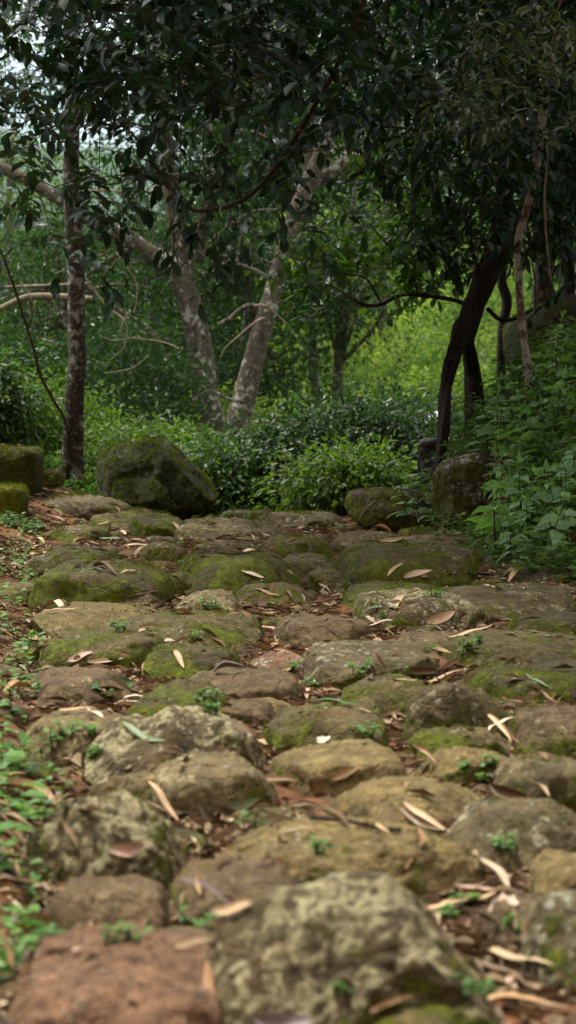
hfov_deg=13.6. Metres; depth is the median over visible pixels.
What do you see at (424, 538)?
path stone
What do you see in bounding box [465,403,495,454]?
broad leaved plant
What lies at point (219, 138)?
tall tree
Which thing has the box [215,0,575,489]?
twisted dark tree
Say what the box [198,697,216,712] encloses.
seedling
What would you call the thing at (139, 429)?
shrub
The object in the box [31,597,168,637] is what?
path stone
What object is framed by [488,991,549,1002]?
fallen leaf
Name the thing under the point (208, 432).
shrub
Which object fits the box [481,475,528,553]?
broad leaved plant
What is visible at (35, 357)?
bowed vine
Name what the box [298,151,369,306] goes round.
hanging vine
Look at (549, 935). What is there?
path stone
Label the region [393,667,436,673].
fallen leaf
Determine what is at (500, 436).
broad leaved plant
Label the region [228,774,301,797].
fallen leaf
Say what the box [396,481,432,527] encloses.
broad leaved plant
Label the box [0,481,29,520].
mossy block
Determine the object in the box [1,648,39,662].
stone
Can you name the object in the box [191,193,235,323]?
hanging vine
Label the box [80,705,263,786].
path stone
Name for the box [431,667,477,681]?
fallen leaf
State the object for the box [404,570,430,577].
fallen leaf
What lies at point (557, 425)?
broad leaved plant
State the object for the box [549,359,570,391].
broad leaved plant
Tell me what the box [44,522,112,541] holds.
path stone
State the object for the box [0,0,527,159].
sky
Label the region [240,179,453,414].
dense tree
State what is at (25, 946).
seedling
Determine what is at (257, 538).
stone
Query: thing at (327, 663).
path stone
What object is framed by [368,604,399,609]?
fallen leaf
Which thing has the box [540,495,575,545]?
broad leaved plant
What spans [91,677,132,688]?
seedling
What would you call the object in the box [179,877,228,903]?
fallen leaf
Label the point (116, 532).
stone
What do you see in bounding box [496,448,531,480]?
broad leaved plant
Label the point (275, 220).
olive tree
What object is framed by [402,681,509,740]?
path stone
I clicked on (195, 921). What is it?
seedling
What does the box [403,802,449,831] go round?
fallen leaf
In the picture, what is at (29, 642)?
seedling
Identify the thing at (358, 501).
mossy rock
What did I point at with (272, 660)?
path stone
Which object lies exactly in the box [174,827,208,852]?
stone
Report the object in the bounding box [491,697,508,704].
stone
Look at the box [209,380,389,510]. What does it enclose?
shrub
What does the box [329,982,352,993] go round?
seedling
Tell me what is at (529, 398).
broad leaved plant
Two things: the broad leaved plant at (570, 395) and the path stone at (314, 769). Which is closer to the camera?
the path stone at (314, 769)
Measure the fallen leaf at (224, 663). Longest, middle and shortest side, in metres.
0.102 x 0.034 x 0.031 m
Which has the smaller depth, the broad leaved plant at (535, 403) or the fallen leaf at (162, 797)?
the fallen leaf at (162, 797)
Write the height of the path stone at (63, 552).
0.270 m
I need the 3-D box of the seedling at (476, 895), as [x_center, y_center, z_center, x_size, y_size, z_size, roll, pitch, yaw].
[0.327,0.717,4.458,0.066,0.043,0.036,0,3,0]
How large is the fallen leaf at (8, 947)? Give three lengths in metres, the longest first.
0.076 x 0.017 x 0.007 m
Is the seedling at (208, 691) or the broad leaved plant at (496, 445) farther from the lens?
the broad leaved plant at (496, 445)
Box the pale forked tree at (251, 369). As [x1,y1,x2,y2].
[97,0,496,448]
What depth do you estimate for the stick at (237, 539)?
12.89 m
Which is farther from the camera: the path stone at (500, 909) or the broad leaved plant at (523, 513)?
the broad leaved plant at (523, 513)
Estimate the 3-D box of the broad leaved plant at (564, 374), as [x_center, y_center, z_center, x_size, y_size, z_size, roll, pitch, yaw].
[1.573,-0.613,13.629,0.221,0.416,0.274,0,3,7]
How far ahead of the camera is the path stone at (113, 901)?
4.21 m
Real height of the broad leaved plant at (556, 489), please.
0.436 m
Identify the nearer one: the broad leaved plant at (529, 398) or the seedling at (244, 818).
the seedling at (244, 818)
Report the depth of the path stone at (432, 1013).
3.48 m
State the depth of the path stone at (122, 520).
15.38 m
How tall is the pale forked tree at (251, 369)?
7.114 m
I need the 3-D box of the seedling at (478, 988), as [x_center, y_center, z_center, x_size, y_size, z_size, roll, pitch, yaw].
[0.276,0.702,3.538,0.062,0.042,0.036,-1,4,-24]
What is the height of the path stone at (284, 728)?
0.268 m
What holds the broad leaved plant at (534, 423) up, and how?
on the ground at (80, 784)
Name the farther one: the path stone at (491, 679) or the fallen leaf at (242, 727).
the path stone at (491, 679)
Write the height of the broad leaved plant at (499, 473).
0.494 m
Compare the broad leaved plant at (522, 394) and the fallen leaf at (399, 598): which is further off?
the broad leaved plant at (522, 394)
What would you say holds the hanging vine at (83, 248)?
attached to the spotted tree at (108, 59)
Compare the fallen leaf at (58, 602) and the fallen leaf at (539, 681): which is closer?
the fallen leaf at (539, 681)
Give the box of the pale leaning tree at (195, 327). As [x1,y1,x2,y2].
[0,0,406,439]
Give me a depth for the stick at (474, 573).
11.31 m
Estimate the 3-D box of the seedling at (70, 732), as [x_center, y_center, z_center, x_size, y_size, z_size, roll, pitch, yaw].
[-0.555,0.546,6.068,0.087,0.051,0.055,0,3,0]
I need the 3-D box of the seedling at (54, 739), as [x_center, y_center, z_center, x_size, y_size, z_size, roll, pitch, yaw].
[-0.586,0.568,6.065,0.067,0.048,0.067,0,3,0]
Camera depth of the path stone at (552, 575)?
11.38 m
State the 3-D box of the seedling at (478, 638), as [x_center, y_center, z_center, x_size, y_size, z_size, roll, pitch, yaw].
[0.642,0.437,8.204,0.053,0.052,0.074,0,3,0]
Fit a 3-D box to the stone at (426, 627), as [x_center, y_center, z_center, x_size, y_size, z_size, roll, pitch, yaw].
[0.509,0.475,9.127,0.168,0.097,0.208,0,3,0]
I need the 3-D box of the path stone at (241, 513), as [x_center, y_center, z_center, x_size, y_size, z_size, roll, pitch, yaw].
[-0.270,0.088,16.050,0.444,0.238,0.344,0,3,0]
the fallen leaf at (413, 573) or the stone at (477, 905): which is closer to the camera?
the stone at (477, 905)
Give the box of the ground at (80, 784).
[0,224,575,1023]
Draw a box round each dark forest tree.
[269,0,575,241]
[407,1,564,392]
[415,0,575,293]
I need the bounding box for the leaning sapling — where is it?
[385,0,575,410]
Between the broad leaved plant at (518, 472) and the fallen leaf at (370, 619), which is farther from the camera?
the broad leaved plant at (518, 472)
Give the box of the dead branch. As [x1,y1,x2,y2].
[0,254,180,373]
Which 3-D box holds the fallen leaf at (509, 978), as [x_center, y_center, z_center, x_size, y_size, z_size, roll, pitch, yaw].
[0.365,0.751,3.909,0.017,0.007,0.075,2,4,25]
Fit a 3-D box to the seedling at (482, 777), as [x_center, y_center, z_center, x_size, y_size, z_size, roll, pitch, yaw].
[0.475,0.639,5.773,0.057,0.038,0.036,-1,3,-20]
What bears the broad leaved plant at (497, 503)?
on the ground at (80, 784)
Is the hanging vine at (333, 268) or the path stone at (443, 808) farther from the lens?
the hanging vine at (333, 268)
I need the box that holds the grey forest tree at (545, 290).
[442,6,575,307]
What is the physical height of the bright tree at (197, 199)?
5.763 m
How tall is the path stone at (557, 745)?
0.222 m
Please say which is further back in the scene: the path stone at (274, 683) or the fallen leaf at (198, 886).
the path stone at (274, 683)
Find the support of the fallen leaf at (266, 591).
on the path stone at (249, 592)
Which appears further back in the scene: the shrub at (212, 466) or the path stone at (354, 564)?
the shrub at (212, 466)
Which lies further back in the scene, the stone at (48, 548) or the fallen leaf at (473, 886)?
the stone at (48, 548)
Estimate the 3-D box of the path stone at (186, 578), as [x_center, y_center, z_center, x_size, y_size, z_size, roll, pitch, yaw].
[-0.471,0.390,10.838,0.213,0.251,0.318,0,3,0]
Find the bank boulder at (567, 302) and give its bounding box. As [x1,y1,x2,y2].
[501,293,575,374]
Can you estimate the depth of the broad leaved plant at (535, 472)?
12.53 m
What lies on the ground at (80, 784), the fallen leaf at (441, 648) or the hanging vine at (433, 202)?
the fallen leaf at (441, 648)
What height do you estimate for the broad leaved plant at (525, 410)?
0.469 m
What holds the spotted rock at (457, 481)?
on the ground at (80, 784)
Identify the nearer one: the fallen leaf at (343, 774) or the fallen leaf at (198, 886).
the fallen leaf at (198, 886)
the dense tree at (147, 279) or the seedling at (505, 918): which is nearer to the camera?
the seedling at (505, 918)
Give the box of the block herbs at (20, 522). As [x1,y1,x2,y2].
[0,508,46,532]
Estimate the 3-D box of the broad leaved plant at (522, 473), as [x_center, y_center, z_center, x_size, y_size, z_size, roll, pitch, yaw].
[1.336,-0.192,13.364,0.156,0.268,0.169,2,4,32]
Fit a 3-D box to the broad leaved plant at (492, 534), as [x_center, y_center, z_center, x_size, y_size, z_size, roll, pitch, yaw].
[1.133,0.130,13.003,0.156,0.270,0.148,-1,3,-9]
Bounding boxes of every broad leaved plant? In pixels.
[387,472,421,527]
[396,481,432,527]
[418,492,433,525]
[464,485,513,549]
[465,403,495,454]
[472,512,498,546]
[473,479,526,549]
[476,380,509,442]
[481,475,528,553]
[483,438,512,500]
[483,449,507,498]
[483,504,523,544]
[486,515,499,548]
[487,371,522,423]
[487,471,513,549]
[488,480,515,523]
[488,508,523,555]
[489,404,514,469]
[490,445,517,491]
[491,410,517,466]
[491,452,524,502]
[491,472,521,513]
[493,389,523,458]
[494,515,532,566]
[495,459,522,501]
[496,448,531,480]
[497,450,542,540]
[499,465,525,499]
[500,438,541,497]
[501,383,519,414]
[504,431,533,482]
[505,411,543,456]
[506,365,539,427]
[506,461,538,494]
[508,421,528,463]
[509,392,542,448]
[509,486,544,519]
[511,482,545,538]
[512,417,544,456]
[512,471,542,510]
[513,495,544,552]
[514,418,554,465]
[514,454,544,498]
[514,465,554,551]
[514,508,547,541]
[515,391,543,422]
[515,405,533,442]
[517,461,537,487]
[520,350,557,389]
[522,503,546,544]
[523,361,548,418]
[523,428,565,461]
[527,366,550,409]
[527,389,549,420]
[527,395,556,439]
[529,459,575,545]
[533,349,555,389]
[536,391,564,428]
[537,386,575,427]
[537,491,575,560]
[539,364,564,416]
[540,464,559,491]
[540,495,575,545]
[540,498,571,558]
[541,394,567,438]
[541,456,575,533]
[542,329,575,380]
[545,324,575,380]
[546,418,570,458]
[547,380,570,421]
[548,367,575,406]
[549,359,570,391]
[549,418,572,474]
[550,310,574,347]
[550,390,574,430]
[550,459,575,528]
[553,366,575,407]
[554,420,575,459]
[556,363,575,391]
[556,409,575,432]
[556,444,575,490]
[563,397,575,433]
[563,436,575,459]
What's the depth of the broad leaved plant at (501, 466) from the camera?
13.51 m
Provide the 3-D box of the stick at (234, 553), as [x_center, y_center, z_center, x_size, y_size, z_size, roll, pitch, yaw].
[-0.390,0.186,11.785,0.134,0.114,1.803,-1,3,-10]
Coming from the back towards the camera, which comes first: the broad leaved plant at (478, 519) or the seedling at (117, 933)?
the broad leaved plant at (478, 519)
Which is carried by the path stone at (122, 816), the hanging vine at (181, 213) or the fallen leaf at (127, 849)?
the fallen leaf at (127, 849)
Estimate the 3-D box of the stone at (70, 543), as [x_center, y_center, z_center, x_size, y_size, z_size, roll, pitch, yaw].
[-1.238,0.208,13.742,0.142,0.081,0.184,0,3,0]
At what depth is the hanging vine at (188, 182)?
15.10 m
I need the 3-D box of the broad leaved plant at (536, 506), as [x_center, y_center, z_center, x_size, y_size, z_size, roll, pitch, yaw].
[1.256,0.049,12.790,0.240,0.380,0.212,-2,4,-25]
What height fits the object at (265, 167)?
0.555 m
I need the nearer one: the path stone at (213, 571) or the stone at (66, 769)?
the stone at (66, 769)
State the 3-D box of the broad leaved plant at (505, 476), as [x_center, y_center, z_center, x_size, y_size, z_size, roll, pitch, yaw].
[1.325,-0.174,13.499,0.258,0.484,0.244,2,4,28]
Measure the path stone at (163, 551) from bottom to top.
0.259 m
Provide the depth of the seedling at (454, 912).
4.39 m
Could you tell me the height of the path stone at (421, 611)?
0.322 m
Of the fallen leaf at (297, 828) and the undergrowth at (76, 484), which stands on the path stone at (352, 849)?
the fallen leaf at (297, 828)
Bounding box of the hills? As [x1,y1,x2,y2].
[0,127,519,232]
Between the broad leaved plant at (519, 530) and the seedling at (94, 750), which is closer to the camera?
the seedling at (94, 750)
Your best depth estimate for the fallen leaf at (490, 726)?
6.30 m
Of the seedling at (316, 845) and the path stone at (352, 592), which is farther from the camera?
the path stone at (352, 592)
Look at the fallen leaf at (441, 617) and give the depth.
9.30 m
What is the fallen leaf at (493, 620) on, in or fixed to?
on the ground at (80, 784)
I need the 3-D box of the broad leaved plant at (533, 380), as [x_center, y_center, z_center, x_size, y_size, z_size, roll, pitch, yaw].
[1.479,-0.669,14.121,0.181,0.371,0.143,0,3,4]
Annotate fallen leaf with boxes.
[0,778,55,803]
[1,927,15,972]
[3,679,34,689]
[7,772,48,780]
[8,896,23,913]
[16,547,46,550]
[17,637,40,639]
[40,599,63,607]
[42,608,73,611]
[51,874,91,889]
[53,757,70,762]
[59,707,108,713]
[67,651,91,661]
[73,537,94,541]
[86,708,102,716]
[88,657,121,662]
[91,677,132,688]
[92,561,115,573]
[108,843,143,856]
[122,721,165,740]
[124,543,145,545]
[134,546,143,554]
[148,781,178,819]
[173,522,181,531]
[173,650,183,667]
[175,938,210,947]
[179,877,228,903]
[195,875,200,894]
[203,960,223,1021]
[212,902,251,914]
[214,660,244,671]
[214,798,259,816]
[224,718,256,735]
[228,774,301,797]
[242,570,263,577]
[243,548,263,551]
[251,697,290,712]
[254,1013,312,1023]
[256,588,278,594]
[274,647,307,660]
[281,826,312,832]
[306,608,331,613]
[310,698,359,704]
[315,701,343,705]
[316,735,330,742]
[323,529,340,534]
[331,766,358,779]
[359,662,406,672]
[360,708,383,719]
[364,615,375,622]
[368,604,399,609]
[370,619,390,625]
[370,993,417,1011]
[371,822,388,831]
[373,652,385,670]
[374,524,391,534]
[380,536,404,541]
[387,564,401,575]
[389,596,403,607]
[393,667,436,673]
[401,808,448,829]
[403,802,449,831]
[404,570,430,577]
[404,857,411,868]
[412,743,436,762]
[426,611,454,623]
[428,891,495,908]
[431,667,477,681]
[433,646,452,654]
[436,659,458,670]
[449,624,491,636]
[455,884,493,889]
[480,857,509,885]
[482,961,531,989]
[484,618,510,622]
[487,947,554,965]
[488,714,511,740]
[488,717,512,729]
[488,892,517,911]
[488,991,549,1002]
[491,784,529,797]
[500,722,522,745]
[505,975,515,983]
[508,570,520,581]
[525,673,550,687]
[541,690,557,702]
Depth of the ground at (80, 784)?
9.74 m
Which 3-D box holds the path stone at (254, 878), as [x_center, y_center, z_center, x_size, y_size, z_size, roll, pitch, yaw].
[-0.098,0.758,4.434,0.270,0.225,0.426,0,3,0]
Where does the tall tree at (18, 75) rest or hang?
on the ground at (80, 784)
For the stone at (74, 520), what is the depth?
15.18 m
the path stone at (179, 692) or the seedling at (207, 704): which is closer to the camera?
the seedling at (207, 704)
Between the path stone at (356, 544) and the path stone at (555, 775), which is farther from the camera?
the path stone at (356, 544)
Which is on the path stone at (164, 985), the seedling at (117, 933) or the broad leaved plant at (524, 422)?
the seedling at (117, 933)
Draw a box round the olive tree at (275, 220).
[36,21,405,408]
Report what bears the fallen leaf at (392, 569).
on the path stone at (354, 564)
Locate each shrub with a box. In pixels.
[0,287,114,440]
[0,313,132,487]
[0,333,89,458]
[5,360,170,485]
[42,297,234,489]
[44,393,225,495]
[93,418,271,510]
[138,316,300,426]
[150,412,331,516]
[162,379,291,440]
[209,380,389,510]
[222,425,278,511]
[238,423,418,517]
[246,366,454,484]
[256,377,372,444]
[292,371,462,436]
[339,393,464,483]
[401,355,510,426]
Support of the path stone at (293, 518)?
on the ground at (80, 784)
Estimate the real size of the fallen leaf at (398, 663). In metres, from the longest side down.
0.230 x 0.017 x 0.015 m
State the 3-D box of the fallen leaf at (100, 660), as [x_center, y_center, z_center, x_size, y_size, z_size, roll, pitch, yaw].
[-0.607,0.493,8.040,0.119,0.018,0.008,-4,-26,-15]
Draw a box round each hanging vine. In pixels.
[0,107,62,219]
[66,125,117,257]
[85,159,144,326]
[112,81,184,223]
[152,119,191,282]
[166,116,217,284]
[166,123,205,223]
[175,92,253,240]
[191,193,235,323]
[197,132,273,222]
[217,131,250,270]
[226,131,342,294]
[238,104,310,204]
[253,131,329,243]
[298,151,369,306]
[428,128,434,248]
[455,112,486,329]
[517,123,535,313]
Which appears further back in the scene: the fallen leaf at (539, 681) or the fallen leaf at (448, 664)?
the fallen leaf at (448, 664)
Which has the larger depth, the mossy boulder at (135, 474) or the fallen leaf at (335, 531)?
the mossy boulder at (135, 474)
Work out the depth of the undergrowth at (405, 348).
41.54 m
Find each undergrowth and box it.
[0,209,240,486]
[43,450,332,516]
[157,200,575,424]
[208,195,575,405]
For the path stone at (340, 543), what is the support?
on the ground at (80, 784)
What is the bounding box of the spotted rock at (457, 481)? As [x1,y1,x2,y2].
[429,453,501,531]
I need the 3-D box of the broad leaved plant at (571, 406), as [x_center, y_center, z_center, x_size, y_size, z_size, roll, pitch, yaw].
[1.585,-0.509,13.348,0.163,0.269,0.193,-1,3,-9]
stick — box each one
[128,591,157,596]
[195,547,250,554]
[222,537,254,541]
[309,816,401,831]
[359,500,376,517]
[448,572,491,574]
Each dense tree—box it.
[0,137,358,426]
[0,167,227,430]
[0,269,295,436]
[117,137,379,427]
[196,4,412,420]
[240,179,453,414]
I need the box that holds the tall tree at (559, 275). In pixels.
[389,1,562,288]
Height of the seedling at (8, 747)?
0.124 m
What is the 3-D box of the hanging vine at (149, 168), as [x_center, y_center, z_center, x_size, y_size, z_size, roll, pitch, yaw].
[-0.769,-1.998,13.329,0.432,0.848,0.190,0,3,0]
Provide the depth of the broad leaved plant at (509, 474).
13.25 m
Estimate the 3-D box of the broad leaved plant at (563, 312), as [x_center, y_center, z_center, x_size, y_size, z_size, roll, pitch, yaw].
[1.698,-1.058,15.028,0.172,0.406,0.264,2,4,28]
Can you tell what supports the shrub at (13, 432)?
on the ground at (80, 784)
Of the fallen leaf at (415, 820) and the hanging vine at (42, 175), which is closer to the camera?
the fallen leaf at (415, 820)
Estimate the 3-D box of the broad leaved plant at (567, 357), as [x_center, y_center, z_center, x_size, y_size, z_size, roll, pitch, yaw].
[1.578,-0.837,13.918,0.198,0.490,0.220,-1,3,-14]
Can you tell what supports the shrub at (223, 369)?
on the ground at (80, 784)
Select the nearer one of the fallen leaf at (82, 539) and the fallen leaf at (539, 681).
the fallen leaf at (539, 681)
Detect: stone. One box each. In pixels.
[0,581,34,603]
[0,602,28,610]
[0,664,25,679]
[0,702,29,725]
[0,756,52,782]
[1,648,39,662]
[4,920,224,1023]
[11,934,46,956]
[18,796,57,803]
[20,705,124,767]
[20,789,187,891]
[23,554,61,578]
[24,666,137,705]
[28,555,178,608]
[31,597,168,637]
[32,874,170,934]
[36,622,167,668]
[39,546,59,551]
[43,490,131,521]
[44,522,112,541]
[44,543,122,561]
[53,766,84,775]
[60,542,79,545]
[69,518,87,524]
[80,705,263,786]
[87,771,160,804]
[90,506,171,529]
[104,546,123,551]
[109,531,128,534]
[118,593,165,605]
[119,551,141,555]
[122,603,263,646]
[126,678,228,716]
[129,513,185,536]
[140,541,187,562]
[140,640,240,678]
[141,535,176,542]
[151,561,178,567]
[151,750,278,814]
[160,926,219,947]
[168,855,298,926]
[170,570,196,593]
[174,512,281,539]
[174,589,243,613]
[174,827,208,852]
[175,546,304,594]
[186,666,306,700]
[189,539,256,553]
[202,870,500,1023]
[219,508,275,518]
[221,816,487,903]
[224,698,276,727]
[234,647,262,652]
[236,537,255,543]
[236,579,316,605]
[248,536,265,541]
[250,651,303,678]
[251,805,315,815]
[252,615,267,621]
[254,506,344,526]
[255,531,335,557]
[259,815,310,823]
[260,617,280,625]
[261,704,388,751]
[268,735,407,797]
[271,613,371,646]
[282,552,333,576]
[302,634,439,689]
[306,569,345,591]
[315,534,338,539]
[324,775,485,833]
[328,538,482,589]
[330,530,407,554]
[337,673,437,716]
[340,578,441,608]
[344,539,390,549]
[353,583,490,629]
[373,1002,497,1023]
[397,630,454,655]
[398,526,438,536]
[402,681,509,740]
[404,532,487,548]
[406,624,440,631]
[407,724,514,760]
[414,746,507,787]
[442,626,575,668]
[445,798,575,871]
[446,579,575,617]
[452,895,499,914]
[460,654,575,703]
[462,950,495,967]
[468,579,490,584]
[480,892,540,950]
[487,559,517,566]
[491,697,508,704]
[491,747,575,813]
[495,560,575,583]
[505,609,575,635]
[506,702,575,746]
[513,734,575,759]
[519,888,575,992]
[526,848,575,895]
[549,585,575,592]
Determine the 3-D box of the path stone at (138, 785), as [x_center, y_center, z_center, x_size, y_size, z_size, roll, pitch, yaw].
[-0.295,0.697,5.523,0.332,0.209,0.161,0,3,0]
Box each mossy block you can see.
[0,444,44,494]
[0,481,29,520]
[42,468,64,487]
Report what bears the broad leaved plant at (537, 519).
on the ground at (80, 784)
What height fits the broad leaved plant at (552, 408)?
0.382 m
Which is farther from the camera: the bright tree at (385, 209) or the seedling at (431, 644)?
the bright tree at (385, 209)
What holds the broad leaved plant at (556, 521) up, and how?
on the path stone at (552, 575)
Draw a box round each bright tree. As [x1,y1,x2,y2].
[0,102,150,312]
[143,64,421,257]
[274,0,460,343]
[314,56,527,271]
[426,28,553,231]
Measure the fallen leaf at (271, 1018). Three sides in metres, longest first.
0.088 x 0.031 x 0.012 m
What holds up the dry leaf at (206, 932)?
on the ground at (80, 784)
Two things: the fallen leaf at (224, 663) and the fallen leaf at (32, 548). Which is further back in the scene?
the fallen leaf at (32, 548)
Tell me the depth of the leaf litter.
5.74 m
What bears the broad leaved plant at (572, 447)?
on the ground at (80, 784)
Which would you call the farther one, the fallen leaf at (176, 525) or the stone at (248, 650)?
the fallen leaf at (176, 525)
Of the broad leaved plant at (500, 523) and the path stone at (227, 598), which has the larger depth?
the broad leaved plant at (500, 523)
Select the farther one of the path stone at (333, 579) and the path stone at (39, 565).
the path stone at (39, 565)
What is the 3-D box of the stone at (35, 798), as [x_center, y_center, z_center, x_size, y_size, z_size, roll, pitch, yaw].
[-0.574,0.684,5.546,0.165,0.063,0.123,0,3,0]
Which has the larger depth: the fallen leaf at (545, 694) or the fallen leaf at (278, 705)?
the fallen leaf at (278, 705)
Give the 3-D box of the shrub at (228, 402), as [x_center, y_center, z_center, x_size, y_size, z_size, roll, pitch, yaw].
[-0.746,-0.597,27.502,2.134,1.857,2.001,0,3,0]
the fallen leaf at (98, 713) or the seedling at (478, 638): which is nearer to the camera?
the fallen leaf at (98, 713)
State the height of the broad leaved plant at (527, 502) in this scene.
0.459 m
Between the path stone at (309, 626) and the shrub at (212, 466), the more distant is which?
the shrub at (212, 466)
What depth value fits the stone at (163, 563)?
12.24 m
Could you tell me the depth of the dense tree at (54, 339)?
28.70 m
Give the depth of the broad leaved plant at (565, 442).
13.16 m
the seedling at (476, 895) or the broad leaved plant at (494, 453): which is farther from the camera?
the broad leaved plant at (494, 453)
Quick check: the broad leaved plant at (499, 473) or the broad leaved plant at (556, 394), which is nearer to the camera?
the broad leaved plant at (499, 473)
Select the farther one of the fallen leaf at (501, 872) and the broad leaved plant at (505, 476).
the broad leaved plant at (505, 476)
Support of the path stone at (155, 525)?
on the ground at (80, 784)
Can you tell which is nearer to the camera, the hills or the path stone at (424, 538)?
the path stone at (424, 538)
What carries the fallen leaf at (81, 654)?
on the path stone at (104, 641)
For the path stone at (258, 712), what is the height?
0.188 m
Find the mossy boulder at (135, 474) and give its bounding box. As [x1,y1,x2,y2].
[96,437,217,519]
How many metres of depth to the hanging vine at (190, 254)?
14.83 m
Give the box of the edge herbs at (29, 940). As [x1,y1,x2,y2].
[0,517,71,984]
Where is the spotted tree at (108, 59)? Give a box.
[0,0,425,479]
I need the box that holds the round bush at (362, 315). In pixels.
[256,217,427,354]
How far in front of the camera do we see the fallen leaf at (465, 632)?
8.54 m
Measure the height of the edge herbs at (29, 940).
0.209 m
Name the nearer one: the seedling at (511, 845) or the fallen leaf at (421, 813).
the seedling at (511, 845)
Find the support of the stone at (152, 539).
on the ground at (80, 784)
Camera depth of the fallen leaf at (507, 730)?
6.06 m
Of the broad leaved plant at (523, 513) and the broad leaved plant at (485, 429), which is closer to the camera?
the broad leaved plant at (523, 513)
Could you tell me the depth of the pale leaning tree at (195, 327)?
26.86 m
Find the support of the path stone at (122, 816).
on the ground at (80, 784)
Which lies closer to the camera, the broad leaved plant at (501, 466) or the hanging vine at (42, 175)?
the broad leaved plant at (501, 466)
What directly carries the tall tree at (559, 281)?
on the ground at (80, 784)
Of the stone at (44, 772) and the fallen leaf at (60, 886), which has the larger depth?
the stone at (44, 772)
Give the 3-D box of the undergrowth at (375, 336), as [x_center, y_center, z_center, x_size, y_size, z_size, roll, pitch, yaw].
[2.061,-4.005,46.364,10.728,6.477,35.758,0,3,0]
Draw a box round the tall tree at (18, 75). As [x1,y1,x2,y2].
[0,0,53,139]
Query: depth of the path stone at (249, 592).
10.35 m
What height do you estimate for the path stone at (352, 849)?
0.264 m
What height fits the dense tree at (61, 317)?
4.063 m
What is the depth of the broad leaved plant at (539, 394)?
14.06 m
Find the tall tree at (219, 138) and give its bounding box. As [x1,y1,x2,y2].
[113,12,310,355]
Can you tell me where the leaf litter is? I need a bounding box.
[0,372,575,1023]
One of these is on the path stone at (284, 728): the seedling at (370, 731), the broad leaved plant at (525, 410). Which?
the seedling at (370, 731)
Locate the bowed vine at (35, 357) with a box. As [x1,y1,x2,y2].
[0,248,70,440]
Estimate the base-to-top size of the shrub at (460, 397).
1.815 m
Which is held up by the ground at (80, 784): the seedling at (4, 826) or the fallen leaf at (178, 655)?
the seedling at (4, 826)
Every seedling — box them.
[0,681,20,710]
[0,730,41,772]
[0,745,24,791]
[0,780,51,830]
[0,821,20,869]
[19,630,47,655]
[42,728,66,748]
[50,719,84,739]
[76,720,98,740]
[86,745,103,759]
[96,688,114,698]
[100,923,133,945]
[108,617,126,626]
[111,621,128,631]
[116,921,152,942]
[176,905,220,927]
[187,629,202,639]
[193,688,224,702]
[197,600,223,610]
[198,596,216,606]
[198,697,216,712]
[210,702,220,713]
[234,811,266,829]
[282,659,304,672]
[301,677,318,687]
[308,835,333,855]
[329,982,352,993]
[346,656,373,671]
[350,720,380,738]
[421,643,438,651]
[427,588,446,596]
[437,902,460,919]
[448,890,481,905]
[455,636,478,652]
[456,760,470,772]
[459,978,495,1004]
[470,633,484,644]
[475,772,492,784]
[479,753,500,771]
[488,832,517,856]
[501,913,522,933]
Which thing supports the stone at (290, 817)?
on the ground at (80, 784)
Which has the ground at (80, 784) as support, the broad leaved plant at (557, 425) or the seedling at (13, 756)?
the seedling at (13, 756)
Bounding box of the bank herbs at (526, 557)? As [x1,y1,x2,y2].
[420,469,575,585]
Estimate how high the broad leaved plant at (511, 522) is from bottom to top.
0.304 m
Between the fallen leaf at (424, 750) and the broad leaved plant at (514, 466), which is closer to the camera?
the fallen leaf at (424, 750)
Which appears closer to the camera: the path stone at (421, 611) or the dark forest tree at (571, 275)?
the path stone at (421, 611)
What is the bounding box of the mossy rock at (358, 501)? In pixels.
[343,487,437,531]
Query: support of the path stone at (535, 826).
on the ground at (80, 784)
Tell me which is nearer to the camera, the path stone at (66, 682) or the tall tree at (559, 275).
the path stone at (66, 682)
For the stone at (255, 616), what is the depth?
9.59 m
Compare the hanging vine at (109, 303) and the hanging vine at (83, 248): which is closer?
the hanging vine at (109, 303)
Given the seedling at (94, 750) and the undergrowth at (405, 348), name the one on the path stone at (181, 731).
the seedling at (94, 750)
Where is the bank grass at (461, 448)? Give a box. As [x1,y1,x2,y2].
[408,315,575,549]
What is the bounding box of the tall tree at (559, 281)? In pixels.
[514,221,575,294]
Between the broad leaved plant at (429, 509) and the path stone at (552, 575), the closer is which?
the path stone at (552, 575)
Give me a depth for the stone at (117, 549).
13.38 m
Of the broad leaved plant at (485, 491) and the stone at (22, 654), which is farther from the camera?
the broad leaved plant at (485, 491)
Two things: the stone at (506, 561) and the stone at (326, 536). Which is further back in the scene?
the stone at (326, 536)
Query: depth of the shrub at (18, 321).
26.48 m
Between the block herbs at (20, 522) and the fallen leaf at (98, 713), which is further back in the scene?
the block herbs at (20, 522)
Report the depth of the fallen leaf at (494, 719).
6.38 m
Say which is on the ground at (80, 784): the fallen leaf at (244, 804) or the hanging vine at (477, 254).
the fallen leaf at (244, 804)
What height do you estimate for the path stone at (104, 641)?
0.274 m
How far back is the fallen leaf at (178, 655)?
7.78 m
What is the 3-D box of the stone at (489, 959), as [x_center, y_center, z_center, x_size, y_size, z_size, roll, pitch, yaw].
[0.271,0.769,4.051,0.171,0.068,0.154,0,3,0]
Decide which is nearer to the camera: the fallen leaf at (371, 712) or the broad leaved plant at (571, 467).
the fallen leaf at (371, 712)
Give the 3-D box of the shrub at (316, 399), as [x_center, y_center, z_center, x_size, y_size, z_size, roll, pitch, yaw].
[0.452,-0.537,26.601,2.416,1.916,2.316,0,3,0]

